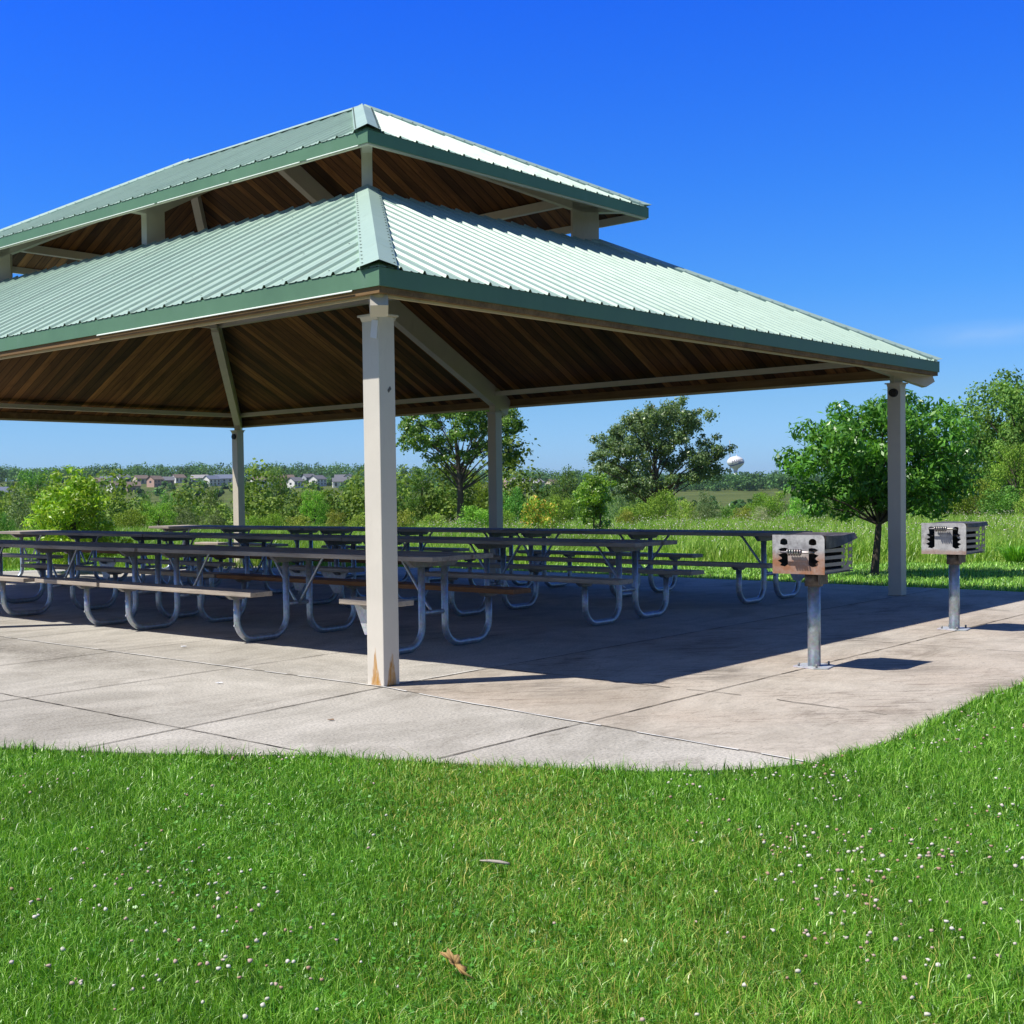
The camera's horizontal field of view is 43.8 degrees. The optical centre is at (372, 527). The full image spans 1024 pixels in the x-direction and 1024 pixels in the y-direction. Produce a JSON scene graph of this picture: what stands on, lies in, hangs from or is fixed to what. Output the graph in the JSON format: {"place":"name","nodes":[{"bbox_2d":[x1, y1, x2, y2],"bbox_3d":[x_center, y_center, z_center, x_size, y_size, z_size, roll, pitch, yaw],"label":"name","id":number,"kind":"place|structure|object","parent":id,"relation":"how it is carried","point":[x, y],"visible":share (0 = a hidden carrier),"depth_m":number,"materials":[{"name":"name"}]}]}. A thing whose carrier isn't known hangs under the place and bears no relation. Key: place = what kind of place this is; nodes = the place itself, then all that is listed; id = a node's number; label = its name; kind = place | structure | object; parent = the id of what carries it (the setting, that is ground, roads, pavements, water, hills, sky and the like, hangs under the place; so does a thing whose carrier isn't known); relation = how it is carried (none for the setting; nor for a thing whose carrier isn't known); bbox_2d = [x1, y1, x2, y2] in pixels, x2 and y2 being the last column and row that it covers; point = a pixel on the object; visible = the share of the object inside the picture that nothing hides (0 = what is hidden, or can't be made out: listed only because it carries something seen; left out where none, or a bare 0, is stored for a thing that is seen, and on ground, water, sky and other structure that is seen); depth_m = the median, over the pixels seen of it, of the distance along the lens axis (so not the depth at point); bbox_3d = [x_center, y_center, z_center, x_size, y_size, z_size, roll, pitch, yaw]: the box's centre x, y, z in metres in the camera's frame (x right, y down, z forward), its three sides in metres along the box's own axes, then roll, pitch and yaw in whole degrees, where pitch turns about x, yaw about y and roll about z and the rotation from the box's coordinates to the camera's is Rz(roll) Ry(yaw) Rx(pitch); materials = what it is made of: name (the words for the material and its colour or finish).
{"place":"outdoors","nodes":[
{"label":"outdoors","id":0,"kind":"place"},
{"bbox_2d":[0,565,1023,774],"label":"concrete patio","id":1,"kind":"structure","parent":0,"point":[899,685],"depth_m":8.95,"materials":[{"name":"concrete"}]},
{"bbox_2d":[0,530,195,590],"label":"picnic table","id":2,"kind":"object","parent":1,"relation":"on","point":[76,535],"visible":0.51,"depth_m":18.88,"materials":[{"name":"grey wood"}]},
{"bbox_2d":[0,540,227,625],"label":"picnic table","id":3,"kind":"object","parent":1,"relation":"on","point":[48,548],"visible":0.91,"depth_m":13.82,"materials":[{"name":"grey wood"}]},
{"bbox_2d":[145,525,356,575],"bbox_3d":[-2.235,0.367,20.982,4.049,0.788,1.704,1,2,44],"label":"picnic table","id":4,"kind":"object","parent":1,"relation":"on","point":[240,528],"visible":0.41,"depth_m":20.87,"materials":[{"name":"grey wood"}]},
{"bbox_2d":[115,532,401,604],"bbox_3d":[-1.504,0.483,16.309,4.009,0.788,1.704,1,2,44],"label":"picnic table","id":5,"kind":"object","parent":1,"relation":"on","point":[297,568],"visible":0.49,"depth_m":16.12,"materials":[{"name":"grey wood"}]},
{"bbox_2d":[99,545,530,654],"bbox_3d":[-0.677,0.600,11.573,4.009,0.788,1.704,1,2,44],"label":"picnic table","id":6,"kind":"object","parent":1,"relation":"on","point":[419,560],"visible":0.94,"depth_m":11.40,"materials":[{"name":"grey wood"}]},
{"bbox_2d":[300,526,554,585],"bbox_3d":[0.628,0.398,18.203,4.049,0.788,1.704,1,2,44],"label":"picnic table","id":7,"kind":"object","parent":1,"relation":"on","point":[420,531],"visible":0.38,"depth_m":18.05,"materials":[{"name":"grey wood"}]},
{"bbox_2d":[0,104,941,686],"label":"picnic pavilion","id":8,"kind":"structure","parent":1,"relation":"on","point":[376,270],"depth_m":14.60,"materials":[{"name":"green metal"}]},
{"bbox_2d":[313,536,703,625],"bbox_3d":[1.357,0.514,13.524,4.089,0.788,1.704,1,2,44],"label":"picnic table","id":9,"kind":"object","parent":1,"relation":"on","point":[617,546],"visible":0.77,"depth_m":12.93,"materials":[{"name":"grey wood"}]},
{"bbox_2d":[2,588,1021,761],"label":"slab joints","id":10,"kind":"object","parent":1,"relation":"on","point":[458,700],"visible":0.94,"depth_m":8.18,"materials":[{"name":"grey"}]},
{"bbox_2d":[489,528,812,603],"bbox_3d":[3.374,0.427,15.527,4.049,0.788,1.704,1,2,44],"label":"picnic table","id":11,"kind":"object","parent":1,"relation":"on","point":[763,536],"visible":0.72,"depth_m":15.16,"materials":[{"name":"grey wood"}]},
{"bbox_2d":[772,532,857,669],"bbox_3d":[3.157,0.522,9.026,0.406,0.962,0.586,1,2,43],"label":"park grill","id":12,"kind":"object","parent":1,"relation":"on","point":[815,558],"visible":1,"depth_m":8.98,"materials":[{"name":"metal"}]},
{"bbox_2d":[921,521,987,630],"bbox_3d":[5.180,0.431,11.241,0.396,0.960,0.586,1,2,44],"label":"park grill","id":13,"kind":"object","parent":1,"relation":"on","point":[955,541],"visible":1,"depth_m":11.20,"materials":[{"name":"metal"}]},
{"bbox_2d":[0,511,1023,569],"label":"meadow grass","id":14,"kind":"structure","parent":0,"point":[732,549],"depth_m":25.94,"materials":[{"name":"plant"}]},
{"bbox_2d":[0,479,1023,1023],"bbox_3d":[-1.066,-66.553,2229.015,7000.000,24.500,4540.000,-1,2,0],"label":"ground","id":15,"kind":"structure","parent":0,"point":[722,495],"depth_m":16.36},
{"bbox_2d":[0,512,16,539],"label":"dark shrub","id":16,"kind":"object","parent":15,"relation":"on","point":[5,526],"visible":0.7,"depth_m":33.97,"materials":[{"name":"green plant"}]},
{"bbox_2d":[1,481,21,519],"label":"broadleaf tree","id":17,"kind":"object","parent":15,"relation":"on","point":[9,490],"visible":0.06,"depth_m":79.63,"materials":[{"name":"green plant"}]},
{"bbox_2d":[3,491,44,529],"bbox_3d":[-13.668,-0.354,50.074,2.146,2.214,2.131,-2,2,-38],"label":"olive shrub","id":18,"kind":"object","parent":15,"relation":"on","point":[20,507],"visible":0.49,"depth_m":49.64,"materials":[{"name":"green plant"}]},
{"bbox_2d":[11,468,51,517],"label":"slender tree","id":19,"kind":"object","parent":15,"relation":"on","point":[28,480],"visible":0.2,"depth_m":74.88,"materials":[{"name":"green plant"}]},
{"bbox_2d":[20,464,133,572],"bbox_3d":[-5.155,-0.071,22.041,1.750,2.077,1.811,0,2,42],"label":"ash sapling","id":20,"kind":"object","parent":15,"relation":"on","point":[66,507],"visible":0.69,"depth_m":21.77,"materials":[{"name":"green plant"}]},
{"bbox_2d":[105,481,126,492],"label":"house","id":21,"kind":"structure","parent":15,"relation":"on","point":[115,486],"depth_m":786.85,"materials":[{"name":"white"}]},
{"bbox_2d":[111,507,148,529],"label":"green shrub","id":22,"kind":"object","parent":15,"relation":"on","point":[127,522],"visible":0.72,"depth_m":45.78,"materials":[{"name":"green plant"}]},
{"bbox_2d":[126,482,140,491],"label":"house","id":23,"kind":"structure","parent":15,"relation":"on","point":[134,487],"depth_m":796.27,"materials":[{"name":"beige"}]},
{"bbox_2d":[132,475,147,483],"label":"house","id":24,"kind":"structure","parent":15,"relation":"on","point":[143,479],"depth_m":956.76,"materials":[{"name":"beige"}]},
{"bbox_2d":[136,488,152,527],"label":"broadleaf tree","id":25,"kind":"object","parent":15,"relation":"on","point":[147,497],"visible":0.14,"depth_m":129.69,"materials":[{"name":"green plant"}]},
{"bbox_2d":[146,476,164,486],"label":"house","id":26,"kind":"structure","parent":15,"relation":"on","point":[154,481],"depth_m":876.28,"materials":[{"name":"pink"}]},
{"bbox_2d":[139,502,179,525],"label":"shrub","id":27,"kind":"object","parent":15,"relation":"on","point":[154,518],"visible":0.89,"depth_m":47.83,"materials":[{"name":"green plant"}]},
{"bbox_2d":[156,489,181,520],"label":"slender tree","id":28,"kind":"object","parent":15,"relation":"on","point":[164,498],"visible":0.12,"depth_m":94.64,"materials":[{"name":"green plant"}]},
{"bbox_2d":[163,476,174,485],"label":"house","id":29,"kind":"structure","parent":15,"relation":"on","point":[170,479],"depth_m":896.51,"materials":[{"name":"beige"}]},
{"bbox_2d":[172,474,186,482],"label":"house","id":30,"kind":"structure","parent":15,"relation":"on","point":[179,478],"depth_m":966.15,"materials":[{"name":"white"}]},
{"bbox_2d":[170,506,204,524],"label":"olive shrub","id":31,"kind":"object","parent":15,"relation":"on","point":[179,518],"visible":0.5,"depth_m":49.91,"materials":[{"name":"green plant"}]},
{"bbox_2d":[179,485,201,521],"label":"broadleaf tree","id":32,"kind":"object","parent":15,"relation":"on","point":[194,506],"visible":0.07,"depth_m":99.83,"materials":[{"name":"green plant"}]},
{"bbox_2d":[190,475,204,481],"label":"house","id":33,"kind":"structure","parent":15,"relation":"on","point":[198,476],"depth_m":955.84,"materials":[{"name":"grey"}]},
{"bbox_2d":[202,475,220,485],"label":"house","id":34,"kind":"structure","parent":15,"relation":"on","point":[212,480],"depth_m":876.92,"materials":[{"name":"white"}]},
{"bbox_2d":[198,508,226,524],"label":"olive shrub","id":35,"kind":"object","parent":15,"relation":"on","point":[217,521],"visible":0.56,"depth_m":49.83,"materials":[{"name":"green plant"}]},
{"bbox_2d":[203,483,226,524],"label":"broadleaf tree","id":36,"kind":"object","parent":15,"relation":"on","point":[210,499],"visible":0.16,"depth_m":89.72,"materials":[{"name":"green plant"}]},
{"bbox_2d":[217,474,232,485],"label":"house","id":37,"kind":"structure","parent":15,"relation":"on","point":[226,478],"depth_m":885.63,"materials":[{"name":"white"}]},
{"bbox_2d":[245,514,262,525],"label":"green shrub","id":38,"kind":"object","parent":15,"relation":"on","point":[256,521],"visible":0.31,"depth_m":41.87,"materials":[{"name":"green plant"}]},
{"bbox_2d":[249,476,267,487],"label":"house","id":39,"kind":"structure","parent":15,"relation":"on","point":[260,480],"depth_m":826.84,"materials":[{"name":"white"}]},
{"bbox_2d":[258,511,285,525],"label":"green shrub","id":40,"kind":"object","parent":15,"relation":"on","point":[273,519],"visible":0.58,"depth_m":41.92,"materials":[{"name":"green plant"}]},
{"bbox_2d":[0,433,555,530],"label":"valley thicket","id":41,"kind":"object","parent":15,"relation":"on","point":[265,503],"visible":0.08,"depth_m":62.53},
{"bbox_2d":[265,465,291,518],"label":"slender tree","id":42,"kind":"object","parent":15,"relation":"on","point":[285,486],"visible":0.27,"depth_m":114.58,"materials":[{"name":"green plant"}]},
{"bbox_2d":[286,477,303,487],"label":"house","id":43,"kind":"structure","parent":15,"relation":"on","point":[292,481],"depth_m":827.00,"materials":[{"name":"white"}]},
{"bbox_2d":[282,515,311,525],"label":"yellow shrub","id":44,"kind":"object","parent":15,"relation":"on","point":[299,520],"visible":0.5,"depth_m":39.85,"materials":[{"name":"green plant"}]},
{"bbox_2d":[301,474,313,480],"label":"house","id":45,"kind":"structure","parent":15,"relation":"on","point":[305,476],"depth_m":926.42,"materials":[{"name":"grey"}]},
{"bbox_2d":[298,489,330,525],"bbox_3d":[-2.032,-0.502,43.985,1.132,1.776,1.100,-1,2,-15],"label":"bright tree","id":46,"kind":"object","parent":15,"relation":"on","point":[315,505],"visible":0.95,"depth_m":43.86,"materials":[{"name":"green plant"}]},
{"bbox_2d":[308,475,326,485],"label":"house","id":47,"kind":"structure","parent":15,"relation":"on","point":[321,480],"depth_m":866.84,"materials":[{"name":"white"}]},
{"bbox_2d":[0,493,668,524],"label":"valley woodland","id":48,"kind":"object","parent":15,"relation":"on","point":[637,502],"visible":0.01,"depth_m":186.28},
{"bbox_2d":[326,510,346,525],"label":"yellow shrub","id":49,"kind":"object","parent":15,"relation":"on","point":[338,519],"visible":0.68,"depth_m":38.95,"materials":[{"name":"green plant"}]},
{"bbox_2d":[331,477,350,487],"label":"house","id":50,"kind":"structure","parent":15,"relation":"on","point":[336,482],"depth_m":835.66,"materials":[{"name":"white"}]},
{"bbox_2d":[342,472,364,518],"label":"broadleaf tree","id":51,"kind":"object","parent":15,"relation":"on","point":[347,484],"visible":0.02,"depth_m":94.57,"materials":[{"name":"green plant"}]},
{"bbox_2d":[346,512,364,526],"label":"yellow shrub","id":52,"kind":"object","parent":15,"relation":"on","point":[356,519],"visible":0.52,"depth_m":37.93,"materials":[{"name":"green plant"}]},
{"bbox_2d":[396,477,407,523],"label":"broadleaf tree","id":53,"kind":"object","parent":15,"relation":"on","point":[400,496],"visible":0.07,"depth_m":99.92,"materials":[{"name":"green plant"}]},
{"bbox_2d":[397,508,416,526],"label":"yellow shrub","id":54,"kind":"object","parent":15,"relation":"on","point":[407,520],"visible":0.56,"depth_m":37.91,"materials":[{"name":"green plant"}]},
{"bbox_2d":[401,463,446,524],"bbox_3d":[2.554,-1.045,63.906,2.329,4.695,2.205,-1,2,12],"label":"broadleaf tree","id":55,"kind":"object","parent":15,"relation":"on","point":[420,498],"visible":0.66,"depth_m":63.60,"materials":[{"name":"green plant"}]},
{"bbox_2d":[419,512,445,526],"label":"yellow shrub","id":56,"kind":"object","parent":15,"relation":"on","point":[427,520],"visible":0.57,"depth_m":36.97,"materials":[{"name":"green plant"}]},
{"bbox_2d":[434,476,472,524],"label":"broadleaf tree","id":57,"kind":"object","parent":15,"relation":"on","point":[451,502],"visible":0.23,"depth_m":65.70,"materials":[{"name":"green plant"}]},
{"bbox_2d":[396,408,528,523],"bbox_3d":[4.122,-2.801,59.951,6.815,7.340,3.441,-1,2,0],"label":"cottonwood tree","id":58,"kind":"object","parent":15,"relation":"on","point":[416,433],"visible":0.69,"depth_m":59.68,"materials":[{"name":"green plant"}]},
{"bbox_2d":[453,504,488,527],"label":"green shrub","id":59,"kind":"object","parent":15,"relation":"on","point":[481,516],"visible":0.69,"depth_m":37.88,"materials":[{"name":"green plant"}]},
{"bbox_2d":[464,473,488,520],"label":"bright tree","id":60,"kind":"object","parent":15,"relation":"on","point":[478,485],"visible":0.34,"depth_m":65.69,"materials":[{"name":"green plant"}]},
{"bbox_2d":[0,460,1013,509],"bbox_3d":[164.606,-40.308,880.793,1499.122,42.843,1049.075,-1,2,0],"label":"woodland","id":61,"kind":"object","parent":15,"relation":"on","point":[748,481],"visible":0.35,"depth_m":1063.25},
{"bbox_2d":[503,508,516,526],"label":"green shrub","id":62,"kind":"object","parent":15,"relation":"on","point":[510,519],"visible":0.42,"depth_m":37.96,"materials":[{"name":"green plant"}]},
{"bbox_2d":[0,677,1023,1023],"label":"lawn grass","id":63,"kind":"structure","parent":15,"relation":"on","point":[60,811],"depth_m":4.16,"materials":[{"name":"plant"}]},
{"bbox_2d":[440,948,475,979],"bbox_3d":[0.229,1.170,3.377,0.138,0.032,0.041,25,36,38],"label":"dry leaf","id":64,"kind":"object","parent":63,"relation":"on","point":[454,960],"visible":0.96,"depth_m":3.39,"materials":[{"name":"brown plant"}]},
{"bbox_2d":[480,859,509,864],"bbox_3d":[0.421,1.151,4.348,0.108,0.012,0.012,0,2,24],"label":"bark scrap","id":65,"kind":"object","parent":63,"relation":"on","point":[498,862],"visible":1,"depth_m":4.34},
{"bbox_2d":[0,683,1023,1023],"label":"clover","id":66,"kind":"object","parent":63,"relation":"on","point":[530,981],"depth_m":4.11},
{"bbox_2d":[503,486,526,522],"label":"dark shrub","id":67,"kind":"object","parent":15,"relation":"on","point":[513,503],"visible":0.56,"depth_m":43.89,"materials":[{"name":"green plant"}]},
{"bbox_2d":[519,495,559,528],"bbox_3d":[4.382,-0.190,33.016,1.030,1.356,1.065,-1,2,14],"label":"sumac shrub","id":68,"kind":"object","parent":15,"relation":"on","point":[549,508],"visible":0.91,"depth_m":32.83,"materials":[{"name":"yellow plant"}]},
{"bbox_2d":[544,479,559,486],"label":"house","id":69,"kind":"structure","parent":15,"relation":"on","point":[546,481],"depth_m":897.84,"materials":[{"name":"beige"}]},
{"bbox_2d":[541,464,580,521],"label":"broadleaf tree","id":70,"kind":"object","parent":15,"relation":"on","point":[564,495],"visible":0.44,"depth_m":149.14,"materials":[{"name":"green plant"}]},
{"bbox_2d":[547,492,574,524],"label":"green shrub","id":71,"kind":"object","parent":15,"relation":"on","point":[567,512],"visible":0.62,"depth_m":39.88,"materials":[{"name":"green plant"}]},
{"bbox_2d":[128,509,1023,542],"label":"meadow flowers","id":72,"kind":"object","parent":15,"relation":"on","point":[729,522],"visible":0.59,"depth_m":31.55,"materials":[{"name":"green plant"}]},
{"bbox_2d":[573,487,597,519],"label":"broadleaf tree","id":73,"kind":"object","parent":15,"relation":"on","point":[578,510],"visible":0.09,"depth_m":139.95,"materials":[{"name":"green plant"}]},
{"bbox_2d":[570,468,618,528],"bbox_3d":[5.791,-0.533,33.016,1.100,2.052,1.225,1,2,44],"label":"young tree","id":74,"kind":"object","parent":15,"relation":"on","point":[598,497],"visible":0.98,"depth_m":32.89,"materials":[{"name":"green plant"}]},
{"bbox_2d":[603,486,629,519],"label":"olive shrub","id":75,"kind":"object","parent":15,"relation":"on","point":[609,514],"visible":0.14,"depth_m":89.76,"materials":[{"name":"green plant"}]},
{"bbox_2d":[615,509,637,524],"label":"yellow shrub","id":76,"kind":"object","parent":15,"relation":"on","point":[624,516],"visible":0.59,"depth_m":37.91,"materials":[{"name":"green plant"}]},
{"bbox_2d":[615,503,664,522],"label":"green shrub","id":77,"kind":"object","parent":15,"relation":"on","point":[648,513],"visible":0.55,"depth_m":39.77,"materials":[{"name":"green plant"}]},
{"bbox_2d":[584,396,737,516],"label":"oak tree","id":78,"kind":"object","parent":15,"relation":"on","point":[668,416],"visible":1,"depth_m":74.17,"materials":[{"name":"green plant"}]},
{"bbox_2d":[646,489,680,519],"bbox_3d":[10.622,-0.619,45.972,1.279,1.783,1.441,-1,2,6],"label":"green shrub","id":79,"kind":"object","parent":15,"relation":"on","point":[666,512],"visible":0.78,"depth_m":45.88,"materials":[{"name":"green plant"}]},
{"bbox_2d":[674,497,699,522],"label":"yellow shrub","id":80,"kind":"object","parent":15,"relation":"on","point":[687,512],"visible":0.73,"depth_m":41.85,"materials":[{"name":"green plant"}]},
{"bbox_2d":[694,490,722,520],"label":"olive shrub","id":81,"kind":"object","parent":15,"relation":"on","point":[704,506],"visible":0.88,"depth_m":41.89,"materials":[{"name":"green plant"}]},
{"bbox_2d":[718,503,740,520],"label":"dark shrub","id":82,"kind":"object","parent":15,"relation":"on","point":[725,513],"visible":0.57,"depth_m":42.93,"materials":[{"name":"green plant"}]},
{"bbox_2d":[727,455,743,475],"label":"water tower","id":83,"kind":"structure","parent":15,"relation":"on","point":[735,463],"depth_m":1790.92,"materials":[{"name":"metal"}]},
{"bbox_2d":[732,506,755,520],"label":"yellow shrub","id":84,"kind":"object","parent":15,"relation":"on","point":[744,513],"visible":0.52,"depth_m":40.87,"materials":[{"name":"green plant"}]},
{"bbox_2d":[753,506,771,524],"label":"silver shrub","id":85,"kind":"object","parent":15,"relation":"on","point":[765,513],"visible":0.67,"depth_m":37.92,"materials":[{"name":"green plant"}]},
{"bbox_2d":[745,490,788,520],"bbox_3d":[12.531,-0.522,40.026,1.348,1.339,1.290,-2,2,-27],"label":"shrub","id":86,"kind":"object","parent":15,"relation":"on","point":[761,498],"visible":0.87,"depth_m":39.90,"materials":[{"name":"green plant"}]},
{"bbox_2d":[784,495,825,521],"bbox_3d":[14.286,-0.481,42.068,1.588,1.239,1.402,-1,2,9],"label":"green shrub","id":87,"kind":"object","parent":15,"relation":"on","point":[793,508],"visible":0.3,"depth_m":41.91,"materials":[{"name":"green plant"}]},
{"bbox_2d":[821,487,873,517],"bbox_3d":[16.755,-0.711,45.015,2.230,1.744,1.858,0,2,21],"label":"dark shrub","id":88,"kind":"object","parent":15,"relation":"on","point":[828,511],"visible":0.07,"depth_m":44.87,"materials":[{"name":"green plant"}]},
{"bbox_2d":[772,389,983,575],"bbox_3d":[7.297,-0.575,18.197,2.931,2.907,2.485,-1,2,0],"label":"ash tree","id":89,"kind":"object","parent":15,"relation":"on","point":[842,451],"visible":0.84,"depth_m":17.83,"materials":[{"name":"green plant"}]},
{"bbox_2d":[906,502,938,517],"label":"green shrub","id":90,"kind":"object","parent":15,"relation":"on","point":[918,510],"visible":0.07,"depth_m":42.73,"materials":[{"name":"green plant"}]},
{"bbox_2d":[926,497,970,515],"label":"dark shrub","id":91,"kind":"object","parent":15,"relation":"on","point":[947,510],"visible":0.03,"depth_m":45.64,"materials":[{"name":"green plant"}]},
{"bbox_2d":[948,476,999,516],"bbox_3d":[21.062,-0.867,43.926,2.005,1.953,1.795,-1,2,9],"label":"green shrub","id":92,"kind":"object","parent":15,"relation":"on","point":[971,505],"visible":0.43,"depth_m":43.79,"materials":[{"name":"green plant"}]},
{"bbox_2d":[946,364,1023,512],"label":"feathery tree","id":93,"kind":"object","parent":15,"relation":"on","point":[1007,395],"visible":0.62,"depth_m":51.78,"materials":[{"name":"green plant"}]},
{"bbox_2d":[954,412,1016,510],"bbox_3d":[28.220,-2.491,58.086,2.980,6.226,2.814,-2,2,-23],"label":"broadleaf tree","id":94,"kind":"object","parent":15,"relation":"on","point":[985,466],"visible":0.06,"depth_m":57.70,"materials":[{"name":"green plant"}]},
{"bbox_2d":[974,485,1023,517],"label":"dark shrub","id":95,"kind":"object","parent":15,"relation":"on","point":[1002,502],"visible":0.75,"depth_m":41.90,"materials":[{"name":"green plant"}]},
{"bbox_2d":[988,441,1023,513],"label":"bright tree","id":96,"kind":"object","parent":15,"relation":"on","point":[1004,466],"visible":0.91,"depth_m":43.92,"materials":[{"name":"green plant"}]},
{"bbox_2d":[990,539,1023,564],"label":"strap leaf clump","id":97,"kind":"object","parent":15,"relation":"on","point":[1015,554],"visible":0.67,"depth_m":20.65,"materials":[{"name":"green plant"}]},
{"bbox_2d":[1011,493,1023,516],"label":"yellow shrub","id":98,"kind":"object","parent":15,"relation":"on","point":[1021,503],"visible":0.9,"depth_m":40.13,"materials":[{"name":"green plant"}]},
{"bbox_2d":[0,0,1023,483],"label":"sky","id":99,"kind":"structure","parent":0,"point":[858,164],"materials":[{"name":"blue"}]},
{"bbox_2d":[3,558,1023,591],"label":"mown grass","id":100,"kind":"structure","parent":0,"point":[928,576],"depth_m":18.44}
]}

